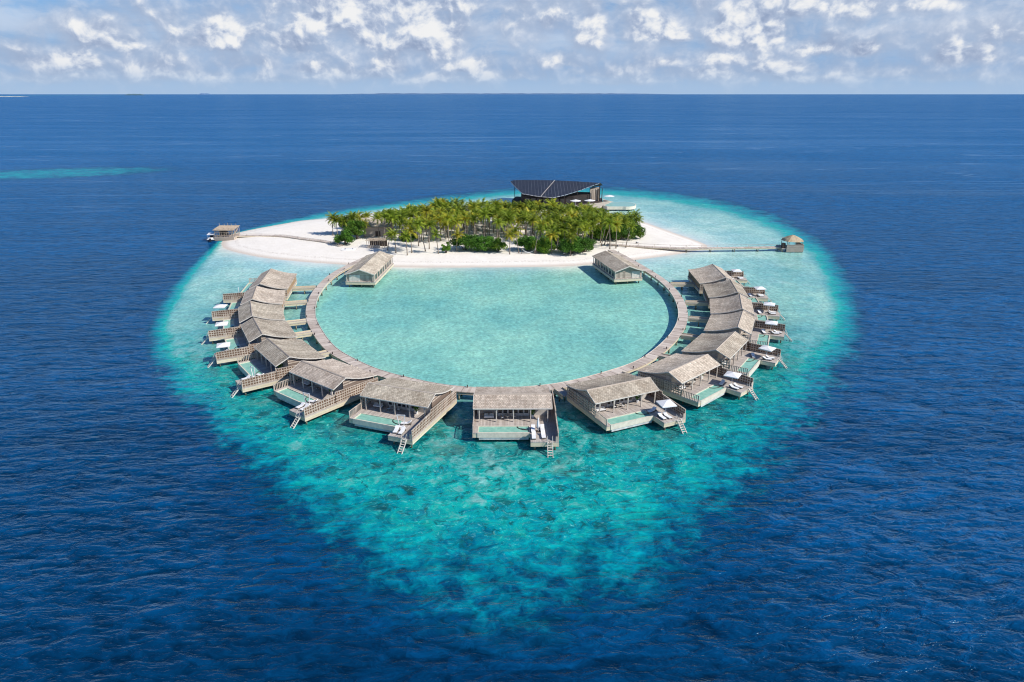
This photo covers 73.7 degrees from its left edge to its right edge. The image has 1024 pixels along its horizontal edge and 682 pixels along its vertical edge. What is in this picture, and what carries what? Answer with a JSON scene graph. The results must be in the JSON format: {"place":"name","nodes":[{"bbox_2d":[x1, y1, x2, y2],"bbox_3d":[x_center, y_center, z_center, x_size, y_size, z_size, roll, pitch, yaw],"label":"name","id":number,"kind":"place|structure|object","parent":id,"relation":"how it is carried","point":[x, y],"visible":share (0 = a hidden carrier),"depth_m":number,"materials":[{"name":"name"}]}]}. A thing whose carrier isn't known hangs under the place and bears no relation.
{"place":"outdoors","nodes":[
{"label":"outdoors","id":0,"kind":"place"},
{"bbox_2d":[221,209,706,266],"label":"sand","id":1,"kind":"structure","parent":0,"point":[282,248],"depth_m":258.58,"materials":[{"name":"white sand"}]},
{"bbox_2d":[325,211,339,235],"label":"palm tree","id":2,"kind":"object","parent":1,"relation":"on","point":[333,215],"visible":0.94,"depth_m":279.41,"materials":[{"name":"green plant"}]},
{"bbox_2d":[328,215,340,233],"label":"palm tree","id":3,"kind":"object","parent":1,"relation":"on","point":[334,221],"visible":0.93,"depth_m":278.85,"materials":[{"name":"green plant"}]},
{"bbox_2d":[338,213,347,230],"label":"palm tree","id":4,"kind":"object","parent":1,"relation":"on","point":[343,220],"visible":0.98,"depth_m":279.19,"materials":[{"name":"green plant"}]},
{"bbox_2d":[334,229,355,244],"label":"shrub","id":5,"kind":"object","parent":1,"relation":"on","point":[345,236],"visible":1,"depth_m":262.66,"materials":[{"name":"green plant"}]},
{"bbox_2d":[345,211,358,221],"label":"palm tree","id":6,"kind":"object","parent":1,"relation":"on","point":[352,216],"visible":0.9,"depth_m":280.70,"materials":[{"name":"green plant"}]},
{"bbox_2d":[345,220,366,238],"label":"broadleaf tree","id":7,"kind":"object","parent":1,"relation":"on","point":[356,228],"visible":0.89,"depth_m":272.59,"materials":[{"name":"green plant"}]},
{"bbox_2d":[361,217,390,236],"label":"forest house","id":8,"kind":"structure","parent":1,"relation":"on","point":[371,230],"depth_m":278.68,"materials":[{"name":"wood"}]},
{"bbox_2d":[365,237,387,247],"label":"beach hut","id":9,"kind":"object","parent":1,"relation":"on","point":[376,242],"visible":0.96,"depth_m":261.47,"materials":[{"name":"wood"}]},
{"bbox_2d":[370,212,382,237],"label":"palm tree","id":10,"kind":"object","parent":1,"relation":"on","point":[376,216],"visible":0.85,"depth_m":273.94,"materials":[{"name":"green plant"}]},
{"bbox_2d":[378,212,390,237],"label":"palm tree","id":11,"kind":"object","parent":1,"relation":"on","point":[383,216],"visible":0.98,"depth_m":270.03,"materials":[{"name":"green plant"}]},
{"bbox_2d":[384,210,400,239],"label":"palm tree","id":12,"kind":"object","parent":1,"relation":"on","point":[391,216],"visible":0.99,"depth_m":269.67,"materials":[{"name":"green plant"}]},
{"bbox_2d":[386,227,400,252],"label":"palm tree","id":13,"kind":"object","parent":1,"relation":"on","point":[394,233],"visible":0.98,"depth_m":248.64,"materials":[{"name":"green plant"}]},
{"bbox_2d":[393,216,406,240],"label":"palm tree","id":14,"kind":"object","parent":1,"relation":"on","point":[399,222],"visible":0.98,"depth_m":269.00,"materials":[{"name":"green plant"}]},
{"bbox_2d":[394,209,406,237],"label":"palm tree","id":15,"kind":"object","parent":1,"relation":"on","point":[399,217],"visible":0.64,"depth_m":274.76,"materials":[{"name":"green plant"}]},
{"bbox_2d":[398,230,410,254],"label":"palm tree","id":16,"kind":"object","parent":1,"relation":"on","point":[404,235],"visible":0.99,"depth_m":245.47,"materials":[{"name":"green plant"}]},
{"bbox_2d":[399,232,417,241],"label":"shrub","id":17,"kind":"object","parent":1,"relation":"on","point":[412,236],"visible":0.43,"depth_m":269.90,"materials":[{"name":"green plant"}]},
{"bbox_2d":[402,222,420,252],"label":"palm tree","id":18,"kind":"object","parent":1,"relation":"on","point":[411,230],"visible":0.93,"depth_m":248.15,"materials":[{"name":"green plant"}]},
{"bbox_2d":[409,216,425,250],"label":"palm tree","id":19,"kind":"object","parent":1,"relation":"on","point":[418,222],"visible":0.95,"depth_m":249.98,"materials":[{"name":"green plant"}]},
{"bbox_2d":[418,202,434,234],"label":"palm tree","id":20,"kind":"object","parent":1,"relation":"on","point":[426,209],"visible":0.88,"depth_m":279.01,"materials":[{"name":"green plant"}]},
{"bbox_2d":[423,218,437,248],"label":"palm tree","id":21,"kind":"object","parent":1,"relation":"on","point":[430,224],"visible":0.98,"depth_m":254.80,"materials":[{"name":"green plant"}]},
{"bbox_2d":[429,229,440,253],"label":"palm tree","id":22,"kind":"object","parent":1,"relation":"on","point":[435,234],"visible":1,"depth_m":247.33,"materials":[{"name":"green plant"}]},
{"bbox_2d":[431,211,448,240],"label":"palm tree","id":23,"kind":"object","parent":1,"relation":"on","point":[439,220],"visible":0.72,"depth_m":268.49,"materials":[{"name":"green plant"}]},
{"bbox_2d":[441,242,450,252],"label":"shrub","id":24,"kind":"object","parent":1,"relation":"on","point":[446,248],"visible":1,"depth_m":250.44,"materials":[{"name":"green plant"}]},
{"bbox_2d":[437,209,456,241],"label":"palm tree","id":25,"kind":"object","parent":1,"relation":"on","point":[449,216],"visible":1,"depth_m":262.60,"materials":[{"name":"green plant"}]},
{"bbox_2d":[448,215,463,229],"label":"palm tree","id":26,"kind":"object","parent":1,"relation":"on","point":[456,219],"visible":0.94,"depth_m":265.29,"materials":[{"name":"green plant"}]},
{"bbox_2d":[451,227,464,251],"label":"palm tree","id":27,"kind":"object","parent":1,"relation":"on","point":[457,234],"visible":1,"depth_m":252.25,"materials":[{"name":"green plant"}]},
{"bbox_2d":[449,233,477,249],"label":"shrub","id":28,"kind":"object","parent":1,"relation":"on","point":[466,242],"visible":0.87,"depth_m":253.03,"materials":[{"name":"green plant"}]},
{"bbox_2d":[459,212,470,232],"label":"palm tree","id":29,"kind":"object","parent":1,"relation":"on","point":[465,217],"visible":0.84,"depth_m":272.21,"materials":[{"name":"green plant"}]},
{"bbox_2d":[466,202,479,230],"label":"palm tree","id":30,"kind":"object","parent":1,"relation":"on","point":[473,205],"visible":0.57,"depth_m":288.36,"materials":[{"name":"green plant"}]},
{"bbox_2d":[468,214,479,233],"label":"palm tree","id":31,"kind":"object","parent":1,"relation":"on","point":[473,218],"visible":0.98,"depth_m":271.80,"materials":[{"name":"green plant"}]},
{"bbox_2d":[470,235,495,250],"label":"shrub","id":32,"kind":"object","parent":1,"relation":"on","point":[482,243],"visible":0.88,"depth_m":251.68,"materials":[{"name":"green plant"}]},
{"bbox_2d":[476,207,491,236],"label":"palm tree","id":33,"kind":"object","parent":1,"relation":"on","point":[484,213],"visible":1,"depth_m":270.44,"materials":[{"name":"green plant"}]},
{"bbox_2d":[490,205,504,235],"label":"palm tree","id":34,"kind":"object","parent":1,"relation":"on","point":[496,210],"visible":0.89,"depth_m":276.71,"materials":[{"name":"green plant"}]},
{"bbox_2d":[489,237,507,251],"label":"shrub","id":35,"kind":"object","parent":1,"relation":"on","point":[498,245],"visible":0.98,"depth_m":251.04,"materials":[{"name":"green plant"}]},
{"bbox_2d":[491,215,506,237],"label":"palm tree","id":36,"kind":"object","parent":1,"relation":"on","point":[497,222],"visible":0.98,"depth_m":264.26,"materials":[{"name":"green plant"}]},
{"bbox_2d":[501,212,515,239],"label":"palm tree","id":37,"kind":"object","parent":1,"relation":"on","point":[509,218],"visible":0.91,"depth_m":270.37,"materials":[{"name":"green plant"}]},
{"bbox_2d":[503,229,517,253],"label":"palm tree","id":38,"kind":"object","parent":1,"relation":"on","point":[509,234],"visible":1,"depth_m":246.09,"materials":[{"name":"green plant"}]},
{"bbox_2d":[505,222,524,252],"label":"palm tree","id":39,"kind":"object","parent":1,"relation":"on","point":[515,230],"visible":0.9,"depth_m":248.32,"materials":[{"name":"green plant"}]},
{"bbox_2d":[518,211,531,238],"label":"palm tree","id":40,"kind":"object","parent":1,"relation":"on","point":[525,220],"visible":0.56,"depth_m":272.96,"materials":[{"name":"green plant"}]},
{"bbox_2d":[513,235,538,250],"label":"shrub","id":41,"kind":"object","parent":1,"relation":"on","point":[527,243],"visible":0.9,"depth_m":253.23,"materials":[{"name":"green plant"}]},
{"bbox_2d":[524,213,538,236],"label":"palm tree","id":42,"kind":"object","parent":1,"relation":"on","point":[533,218],"visible":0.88,"depth_m":264.02,"materials":[{"name":"green plant"}]},
{"bbox_2d":[532,222,545,253],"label":"palm tree","id":43,"kind":"object","parent":1,"relation":"on","point":[538,229],"visible":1,"depth_m":247.29,"materials":[{"name":"green plant"}]},
{"bbox_2d":[530,235,555,253],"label":"shrub","id":44,"kind":"object","parent":1,"relation":"on","point":[542,246],"visible":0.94,"depth_m":250.81,"materials":[{"name":"green plant"}]},
{"bbox_2d":[542,227,559,253],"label":"palm tree","id":45,"kind":"object","parent":1,"relation":"on","point":[552,233],"visible":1,"depth_m":247.47,"materials":[{"name":"green plant"}]},
{"bbox_2d":[545,227,567,243],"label":"shrub","id":46,"kind":"object","parent":1,"relation":"on","point":[558,238],"visible":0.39,"depth_m":263.53,"materials":[{"name":"green plant"}]},
{"bbox_2d":[556,220,573,238],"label":"palm tree","id":47,"kind":"object","parent":1,"relation":"on","point":[564,225],"visible":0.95,"depth_m":253.73,"materials":[{"name":"green plant"}]},
{"bbox_2d":[556,236,584,253],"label":"shrub","id":48,"kind":"object","parent":1,"relation":"on","point":[564,246],"visible":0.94,"depth_m":247.27,"materials":[{"name":"green plant"}]},
{"bbox_2d":[564,230,578,255],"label":"palm tree","id":49,"kind":"object","parent":1,"relation":"on","point":[570,235],"visible":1,"depth_m":245.09,"materials":[{"name":"green plant"}]},
{"bbox_2d":[565,208,578,216],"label":"palm tree","id":50,"kind":"object","parent":1,"relation":"on","point":[571,212],"visible":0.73,"depth_m":273.35,"materials":[{"name":"green plant"}]},
{"bbox_2d":[570,218,584,235],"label":"palm tree","id":51,"kind":"object","parent":1,"relation":"on","point":[577,224],"visible":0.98,"depth_m":253.78,"materials":[{"name":"green plant"}]},
{"bbox_2d":[575,221,594,237],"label":"palm tree","id":52,"kind":"object","parent":1,"relation":"on","point":[587,226],"visible":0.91,"depth_m":256.14,"materials":[{"name":"green plant"}]},
{"bbox_2d":[575,236,596,251],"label":"shrub","id":53,"kind":"object","parent":1,"relation":"on","point":[589,242],"visible":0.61,"depth_m":249.64,"materials":[{"name":"green plant"}]},
{"bbox_2d":[577,204,594,235],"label":"palm tree","id":54,"kind":"object","parent":1,"relation":"on","point":[584,210],"visible":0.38,"depth_m":277.94,"materials":[{"name":"green plant"}]},
{"bbox_2d":[585,211,600,238],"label":"palm tree","id":55,"kind":"object","parent":1,"relation":"on","point":[592,215],"visible":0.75,"depth_m":264.15,"materials":[{"name":"green plant"}]},
{"bbox_2d":[590,225,610,238],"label":"shrub","id":56,"kind":"object","parent":1,"relation":"on","point":[597,233],"visible":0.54,"depth_m":270.92,"materials":[{"name":"green plant"}]},
{"bbox_2d":[600,215,618,248],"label":"palm tree","id":57,"kind":"object","parent":1,"relation":"on","point":[609,221],"visible":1,"depth_m":253.42,"materials":[{"name":"green plant"}]},
{"bbox_2d":[610,217,623,247],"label":"palm tree","id":58,"kind":"object","parent":1,"relation":"on","point":[617,224],"visible":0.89,"depth_m":255.39,"materials":[{"name":"green plant"}]},
{"bbox_2d":[608,224,632,240],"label":"shrub","id":59,"kind":"object","parent":1,"relation":"on","point":[613,234],"visible":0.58,"depth_m":270.19,"materials":[{"name":"green plant"}]},
{"bbox_2d":[618,215,630,238],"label":"palm tree","id":60,"kind":"object","parent":1,"relation":"on","point":[624,221],"visible":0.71,"depth_m":271.52,"materials":[{"name":"green plant"}]},
{"bbox_2d":[625,221,636,247],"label":"palm tree","id":61,"kind":"object","parent":1,"relation":"on","point":[629,225],"visible":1,"depth_m":257.14,"materials":[{"name":"green plant"}]},
{"bbox_2d":[621,223,645,239],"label":"shrub","id":62,"kind":"object","parent":1,"relation":"on","point":[638,232],"visible":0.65,"depth_m":273.02,"materials":[{"name":"green plant"}]},
{"bbox_2d":[628,208,640,226],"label":"palm tree","id":63,"kind":"object","parent":1,"relation":"on","point":[636,213],"visible":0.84,"depth_m":278.58,"materials":[{"name":"green plant"}]},
{"bbox_2d":[0,94,1023,681],"bbox_3d":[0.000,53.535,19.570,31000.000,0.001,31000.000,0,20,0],"label":"sea","id":64,"kind":"structure","parent":0,"point":[840,498],"depth_m":127.07,"materials":[{"name":"liquid"}]},
{"bbox_2d":[201,301,284,344],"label":"overwater villa","id":65,"kind":"object","parent":64,"relation":"in","point":[249,310],"visible":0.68,"depth_m":170.03,"materials":[{"name":"wood"}]},
{"bbox_2d":[206,286,285,323],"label":"overwater villa","id":66,"kind":"object","parent":64,"relation":"in","point":[258,294],"visible":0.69,"depth_m":183.59,"materials":[{"name":"wood"}]},
{"bbox_2d":[207,317,297,367],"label":"overwater villa","id":67,"kind":"object","parent":64,"relation":"in","point":[256,331],"visible":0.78,"depth_m":156.91,"materials":[{"name":"wood"}]},
{"bbox_2d":[216,342,229,350],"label":"parasol","id":68,"kind":"object","parent":67,"relation":"on","point":[222,345],"visible":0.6,"depth_m":150.71,"materials":[{"name":"white fabric"}]},
{"bbox_2d":[219,268,296,303],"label":"overwater villa","id":69,"kind":"object","parent":64,"relation":"in","point":[273,279],"visible":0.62,"depth_m":199.34,"materials":[{"name":"wood"}]},
{"bbox_2d":[231,338,325,397],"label":"overwater villa","id":70,"kind":"object","parent":64,"relation":"in","point":[289,355],"visible":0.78,"depth_m":143.50,"materials":[{"name":"wood"}]},
{"bbox_2d":[236,234,343,246],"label":"jetty","id":71,"kind":"object","parent":64,"relation":"in","point":[308,239],"visible":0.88,"depth_m":275.95,"materials":[{"name":"wood"}]},
{"bbox_2d":[212,224,240,240],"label":"arrival hut","id":72,"kind":"object","parent":71,"relation":"on","point":[223,233],"visible":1,"depth_m":277.00,"materials":[{"name":"beige wood"}]},
{"bbox_2d":[284,300,306,309],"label":"entrance bridge","id":73,"kind":"structure","parent":64,"relation":"in","point":[296,303],"depth_m":189.49,"materials":[{"name":"wood"}]},
{"bbox_2d":[287,318,306,329],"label":"entrance bridge","id":74,"kind":"structure","parent":64,"relation":"in","point":[296,322],"depth_m":173.69,"materials":[{"name":"wood"}]},
{"bbox_2d":[292,285,315,293],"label":"entrance bridge","id":75,"kind":"structure","parent":64,"relation":"in","point":[302,288],"depth_m":203.54,"materials":[{"name":"wood"}]},
{"bbox_2d":[295,330,312,339],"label":"entrance bridge","id":76,"kind":"structure","parent":64,"relation":"in","point":[302,334],"depth_m":165.29,"materials":[{"name":"wood"}]},
{"bbox_2d":[273,358,377,428],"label":"overwater villa","id":77,"kind":"object","parent":64,"relation":"in","point":[346,383],"visible":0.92,"depth_m":132.06,"materials":[{"name":"wood"}]},
{"bbox_2d":[344,251,393,287],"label":"pavilion","id":78,"kind":"structure","parent":64,"relation":"in","point":[373,269],"depth_m":214.21,"materials":[{"name":"grey wood"}]},
{"bbox_2d":[349,275,359,281],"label":"sliding door","id":79,"kind":"structure","parent":78,"relation":"in","point":[356,278],"depth_m":210.31,"materials":[{"name":"clear glass"}]},
{"bbox_2d":[349,377,456,453],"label":"overwater villa","id":80,"kind":"object","parent":64,"relation":"in","point":[435,403],"visible":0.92,"depth_m":123.82,"materials":[{"name":"wood"}]},
{"bbox_2d":[306,250,687,399],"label":"walkway","id":81,"kind":"structure","parent":64,"relation":"in","point":[327,345],"depth_m":158.89,"materials":[{"name":"wood"}]},
{"bbox_2d":[376,93,636,93],"bbox_3d":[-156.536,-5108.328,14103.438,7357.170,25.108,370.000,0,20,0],"label":"island","id":82,"kind":"structure","parent":64,"relation":"on","point":[503,93],"depth_m":14071.11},
{"bbox_2d":[472,387,558,455],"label":"overwater villa","id":83,"kind":"object","parent":64,"relation":"in","point":[521,403],"visible":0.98,"depth_m":120.96,"materials":[{"name":"wood"}]},
{"bbox_2d":[484,413,493,418],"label":"sofa","id":84,"kind":"object","parent":83,"relation":"on","point":[488,415],"visible":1,"depth_m":122.38,"materials":[{"name":"fabric"}]},
{"bbox_2d":[554,387,566,401],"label":"entrance bridge","id":85,"kind":"structure","parent":64,"relation":"in","point":[561,393],"depth_m":133.39,"materials":[{"name":"wood"}]},
{"bbox_2d":[511,180,635,209],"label":"restaurant","id":86,"kind":"structure","parent":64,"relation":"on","point":[564,192],"depth_m":357.76,"materials":[{"name":"metal"}]},
{"bbox_2d":[592,250,643,284],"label":"pavilion","id":87,"kind":"structure","parent":64,"relation":"in","point":[615,268],"depth_m":217.20,"materials":[{"name":"grey wood"}]},
{"bbox_2d":[631,271,639,277],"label":"sliding door","id":88,"kind":"structure","parent":87,"relation":"in","point":[635,274],"depth_m":214.56,"materials":[{"name":"clear glass"}]},
{"bbox_2d":[566,373,686,433],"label":"overwater villa","id":89,"kind":"object","parent":64,"relation":"in","point":[587,397],"visible":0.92,"depth_m":125.56,"materials":[{"name":"wood"}]},
{"bbox_2d":[656,399,676,410],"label":"parasol","id":90,"kind":"object","parent":89,"relation":"on","point":[667,403],"visible":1,"depth_m":122.38,"materials":[{"name":"white fabric"}]},
{"bbox_2d":[670,282,694,289],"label":"entrance bridge","id":91,"kind":"structure","parent":64,"relation":"in","point":[683,284],"depth_m":207.61,"materials":[{"name":"wood"}]},
{"bbox_2d":[680,333,698,341],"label":"entrance bridge","id":92,"kind":"structure","parent":64,"relation":"in","point":[687,336],"depth_m":163.41,"materials":[{"name":"wood"}]},
{"bbox_2d":[606,241,780,251],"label":"jetty","id":93,"kind":"object","parent":64,"relation":"in","point":[701,248],"visible":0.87,"depth_m":258.27,"materials":[{"name":"wood"}]},
{"bbox_2d":[685,300,707,309],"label":"entrance bridge","id":94,"kind":"structure","parent":64,"relation":"in","point":[695,303],"depth_m":189.26,"materials":[{"name":"wood"}]},
{"bbox_2d":[637,353,757,408],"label":"overwater villa","id":95,"kind":"object","parent":64,"relation":"in","point":[668,375],"visible":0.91,"depth_m":135.33,"materials":[{"name":"wood"}]},
{"bbox_2d":[724,371,741,385],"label":"parasol","id":96,"kind":"object","parent":95,"relation":"on","point":[730,374],"visible":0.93,"depth_m":134.93,"materials":[{"name":"white fabric"}]},
{"bbox_2d":[688,316,709,326],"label":"entrance bridge","id":97,"kind":"structure","parent":64,"relation":"in","point":[698,319],"depth_m":175.94,"materials":[{"name":"wood"}]},
{"bbox_2d":[688,264,749,295],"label":"overwater villa","id":98,"kind":"object","parent":64,"relation":"in","point":[708,274],"visible":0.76,"depth_m":208.17,"materials":[{"name":"wood"}]},
{"bbox_2d":[681,331,787,376],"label":"overwater villa","id":99,"kind":"object","parent":64,"relation":"in","point":[719,347],"visible":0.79,"depth_m":149.01,"materials":[{"name":"wood"}]},
{"bbox_2d":[758,345,775,354],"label":"parasol","id":100,"kind":"object","parent":99,"relation":"on","point":[767,348],"visible":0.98,"depth_m":148.99,"materials":[{"name":"white fabric"}]},
{"bbox_2d":[703,279,771,310],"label":"overwater villa","id":101,"kind":"object","parent":64,"relation":"in","point":[727,288],"visible":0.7,"depth_m":192.92,"materials":[{"name":"wood"}]},
{"bbox_2d":[704,311,791,345],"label":"overwater villa","id":102,"kind":"object","parent":64,"relation":"in","point":[740,322],"visible":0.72,"depth_m":164.12,"materials":[{"name":"wood"}]},
{"bbox_2d":[710,294,785,320],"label":"overwater villa","id":103,"kind":"object","parent":64,"relation":"in","point":[734,304],"visible":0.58,"depth_m":178.75,"materials":[{"name":"wood"}]},
{"bbox_2d":[776,235,803,251],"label":"thatched hut","id":104,"kind":"object","parent":64,"relation":"in","point":[798,247],"visible":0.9,"depth_m":256.69,"materials":[{"name":"wood"}]},
{"bbox_2d":[0,0,1023,93],"label":"sky","id":105,"kind":"structure","parent":0,"point":[47,46],"materials":[{"name":"blue"}]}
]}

